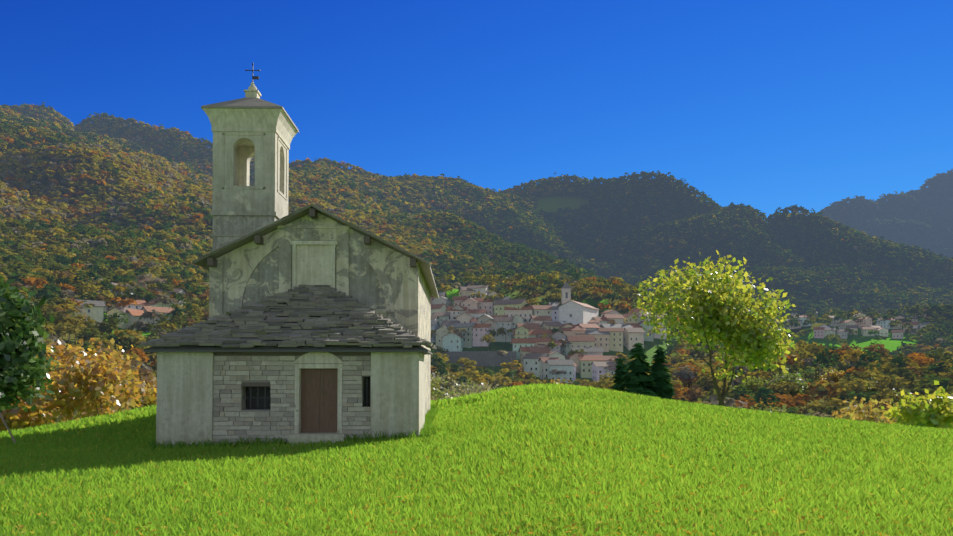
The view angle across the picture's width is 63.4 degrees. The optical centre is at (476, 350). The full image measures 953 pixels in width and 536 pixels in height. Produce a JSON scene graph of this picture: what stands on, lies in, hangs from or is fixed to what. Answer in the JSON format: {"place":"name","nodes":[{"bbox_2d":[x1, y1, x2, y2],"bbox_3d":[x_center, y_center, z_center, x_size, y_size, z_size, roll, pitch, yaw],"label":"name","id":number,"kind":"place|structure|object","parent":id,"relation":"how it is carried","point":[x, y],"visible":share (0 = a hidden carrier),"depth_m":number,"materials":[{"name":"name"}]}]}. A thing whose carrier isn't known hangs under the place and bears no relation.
{"place":"outdoors","nodes":[
{"label":"outdoors","id":0,"kind":"place"},
{"bbox_2d":[212,132,288,250],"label":"chapel tower","id":1,"kind":"structure","parent":0,"point":[241,151],"depth_m":34.77,"materials":[{"name":"beige paint"}]},
{"bbox_2d":[201,63,298,236],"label":"trim","id":2,"kind":"structure","parent":1,"relation":"on","point":[251,111],"depth_m":34.75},
{"bbox_2d":[0,112,952,535],"bbox_3d":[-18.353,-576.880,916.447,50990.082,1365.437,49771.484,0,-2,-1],"label":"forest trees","id":3,"kind":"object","parent":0,"point":[554,204],"depth_m":865.11,"materials":[{"name":"green plant"}]},
{"bbox_2d":[0,413,15,443],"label":"leaning stake","id":4,"kind":"object","parent":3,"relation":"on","point":[6,426],"visible":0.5,"depth_m":26.57,"materials":[{"name":"grey wood"}]},
{"bbox_2d":[0,273,61,411],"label":"evergreen tree","id":5,"kind":"object","parent":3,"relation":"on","point":[23,369],"visible":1,"depth_m":30.32,"materials":[{"name":"green plant"}]},
{"bbox_2d":[0,389,61,431],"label":"bush","id":6,"kind":"object","parent":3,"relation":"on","point":[19,417],"visible":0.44,"depth_m":48.83,"materials":[{"name":"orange plant"}]},
{"bbox_2d":[2,344,84,422],"bbox_3d":[-34.288,5.105,59.072,9.752,11.523,10.746,0,-2,-1],"label":"bush","id":7,"kind":"object","parent":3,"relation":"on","point":[60,346],"visible":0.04,"depth_m":59.70,"materials":[{"name":"orange plant"}]},
{"bbox_2d":[25,351,152,425],"bbox_3d":[-23.674,3.160,47.298,6.873,6.384,7.003,0,-2,-1],"label":"bush","id":8,"kind":"object","parent":3,"relation":"on","point":[95,394],"visible":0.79,"depth_m":46.00,"materials":[{"name":"orange plant"}]},
{"bbox_2d":[46,338,142,423],"bbox_3d":[-33.064,5.601,62.622,8.467,13.565,11.985,-1,-2,22],"label":"bush","id":9,"kind":"object","parent":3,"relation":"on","point":[60,353],"visible":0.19,"depth_m":63.47,"materials":[{"name":"orange plant"}]},
{"bbox_2d":[52,363,148,418],"bbox_3d":[-27.125,4.919,55.167,5.879,7.994,6.313,-1,-2,34],"label":"bush","id":10,"kind":"object","parent":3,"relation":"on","point":[129,392],"visible":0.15,"depth_m":55.40,"materials":[{"name":"orange plant"}]},
{"bbox_2d":[125,370,156,408],"bbox_3d":[-26.320,5.645,61.804,5.581,8.245,8.260,-1,-2,28],"label":"bush","id":11,"kind":"object","parent":3,"relation":"on","point":[152,389],"visible":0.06,"depth_m":60.81,"materials":[{"name":"yellow plant"}]},
{"bbox_2d":[142,406,439,450],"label":"grass tufts","id":12,"kind":"object","parent":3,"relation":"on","point":[427,429],"visible":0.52,"depth_m":22.84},
{"bbox_2d":[212,356,370,444],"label":"wall stones","id":13,"kind":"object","parent":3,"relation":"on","point":[243,401],"visible":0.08,"depth_m":23.16,"materials":[{"name":"grey stone"}]},
{"bbox_2d":[214,352,370,446],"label":"chapel door windows","id":14,"kind":"structure","parent":13,"relation":"in","point":[318,405],"depth_m":23.35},
{"bbox_2d":[156,213,430,446],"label":"chapel walls","id":15,"kind":"structure","parent":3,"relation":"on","point":[383,280],"depth_m":26.54,"materials":[{"name":"beige paint"}]},
{"bbox_2d":[139,284,436,354],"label":"chapel porch roof slates","id":16,"kind":"object","parent":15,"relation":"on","point":[323,301],"visible":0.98,"depth_m":23.69,"materials":[{"name":"grey stone"}]},
{"bbox_2d":[192,204,438,298],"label":"roof","id":17,"kind":"structure","parent":15,"relation":"on","point":[207,261],"depth_m":26.25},
{"bbox_2d":[430,377,458,400],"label":"bush","id":18,"kind":"object","parent":3,"relation":"on","point":[434,393],"visible":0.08,"depth_m":166.35,"materials":[{"name":"green plant"}]},
{"bbox_2d":[430,371,481,400],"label":"bush","id":19,"kind":"object","parent":3,"relation":"on","point":[444,378],"visible":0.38,"depth_m":175.84,"materials":[{"name":"green plant"}]},
{"bbox_2d":[435,379,483,399],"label":"bush","id":20,"kind":"object","parent":3,"relation":"on","point":[457,385],"visible":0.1,"depth_m":178.62,"materials":[{"name":"green plant"}]},
{"bbox_2d":[442,391,476,399],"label":"bush","id":21,"kind":"object","parent":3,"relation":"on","point":[450,395],"depth_m":149.25,"materials":[{"name":"green plant"}]},
{"bbox_2d":[1,260,938,421],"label":"forest trunks","id":22,"kind":"object","parent":3,"relation":"on","point":[505,343],"visible":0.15,"depth_m":301.51,"materials":[{"name":"brown plant"}]},
{"bbox_2d":[0,102,952,425],"bbox_3d":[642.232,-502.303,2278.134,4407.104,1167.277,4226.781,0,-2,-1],"label":"mountains","id":23,"kind":"structure","parent":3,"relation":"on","point":[162,188],"depth_m":969.60,"materials":[{"name":"green plant"}]},
{"bbox_2d":[0,383,952,535],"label":"lawn grass","id":24,"kind":"structure","parent":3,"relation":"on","point":[833,436],"depth_m":12.77,"materials":[{"name":"green plant"}]},
{"bbox_2d":[0,391,952,535],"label":"fallen leaves","id":25,"kind":"object","parent":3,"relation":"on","point":[596,529],"visible":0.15,"depth_m":9.73,"materials":[{"name":"plant"}]},
{"bbox_2d":[464,382,498,395],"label":"bush","id":26,"kind":"object","parent":3,"relation":"on","point":[479,389],"visible":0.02,"depth_m":162.62,"materials":[{"name":"green plant"}]},
{"bbox_2d":[62,279,932,382],"bbox_3d":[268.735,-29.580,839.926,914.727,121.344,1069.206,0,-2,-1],"label":"village houses","id":27,"kind":"structure","parent":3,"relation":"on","point":[589,331],"depth_m":423.80,"materials":[{"name":"beige paint"}]},
{"bbox_2d":[610,358,629,390],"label":"spruce tree","id":28,"kind":"object","parent":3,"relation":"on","point":[621,366],"visible":0.19,"depth_m":82.97,"materials":[{"name":"green plant"}]},
{"bbox_2d":[620,343,658,396],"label":"spruce tree","id":29,"kind":"object","parent":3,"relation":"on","point":[638,380],"visible":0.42,"depth_m":77.57,"materials":[{"name":"green plant"}]},
{"bbox_2d":[649,347,677,399],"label":"spruce tree","id":30,"kind":"object","parent":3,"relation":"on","point":[663,384],"visible":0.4,"depth_m":79.69,"materials":[{"name":"green plant"}]},
{"bbox_2d":[631,251,800,405],"bbox_3d":[19.018,-0.209,61.331,12.385,15.187,13.078,-1,-2,19],"label":"tree","id":31,"kind":"object","parent":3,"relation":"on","point":[718,307],"visible":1,"depth_m":59.72,"materials":[{"name":"green plant"}]},
{"bbox_2d":[732,374,776,395],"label":"bush","id":32,"kind":"object","parent":3,"relation":"on","point":[755,381],"visible":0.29,"depth_m":200.30,"materials":[{"name":"green plant"}]},
{"bbox_2d":[762,404,789,412],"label":"bush","id":33,"kind":"object","parent":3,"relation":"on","point":[783,409],"visible":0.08,"depth_m":121.84,"materials":[{"name":"green plant"}]},
{"bbox_2d":[769,369,813,407],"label":"bush","id":34,"kind":"object","parent":3,"relation":"on","point":[791,378],"visible":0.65,"depth_m":191.52,"materials":[{"name":"green plant"}]},
{"bbox_2d":[819,368,846,382],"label":"bush","id":35,"kind":"object","parent":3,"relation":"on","point":[833,374],"visible":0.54,"depth_m":210.43,"materials":[{"name":"yellow plant"}]},
{"bbox_2d":[832,397,897,423],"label":"bush","id":36,"kind":"object","parent":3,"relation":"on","point":[863,412],"visible":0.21,"depth_m":72.09,"materials":[{"name":"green plant"}]},
{"bbox_2d":[864,376,882,392],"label":"bush","id":37,"kind":"object","parent":3,"relation":"on","point":[869,388],"visible":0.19,"depth_m":190.39,"materials":[{"name":"green plant"}]},
{"bbox_2d":[889,388,919,420],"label":"bush","id":38,"kind":"object","parent":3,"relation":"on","point":[899,393],"depth_m":172.02,"materials":[{"name":"yellow plant"}]},
{"bbox_2d":[881,380,952,429],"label":"bush","id":39,"kind":"object","parent":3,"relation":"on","point":[920,411],"visible":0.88,"depth_m":49.96,"materials":[{"name":"green plant"}]},
{"bbox_2d":[0,0,952,217],"label":"sky","id":40,"kind":"structure","parent":0,"point":[766,106],"materials":[{"name":"blue"}]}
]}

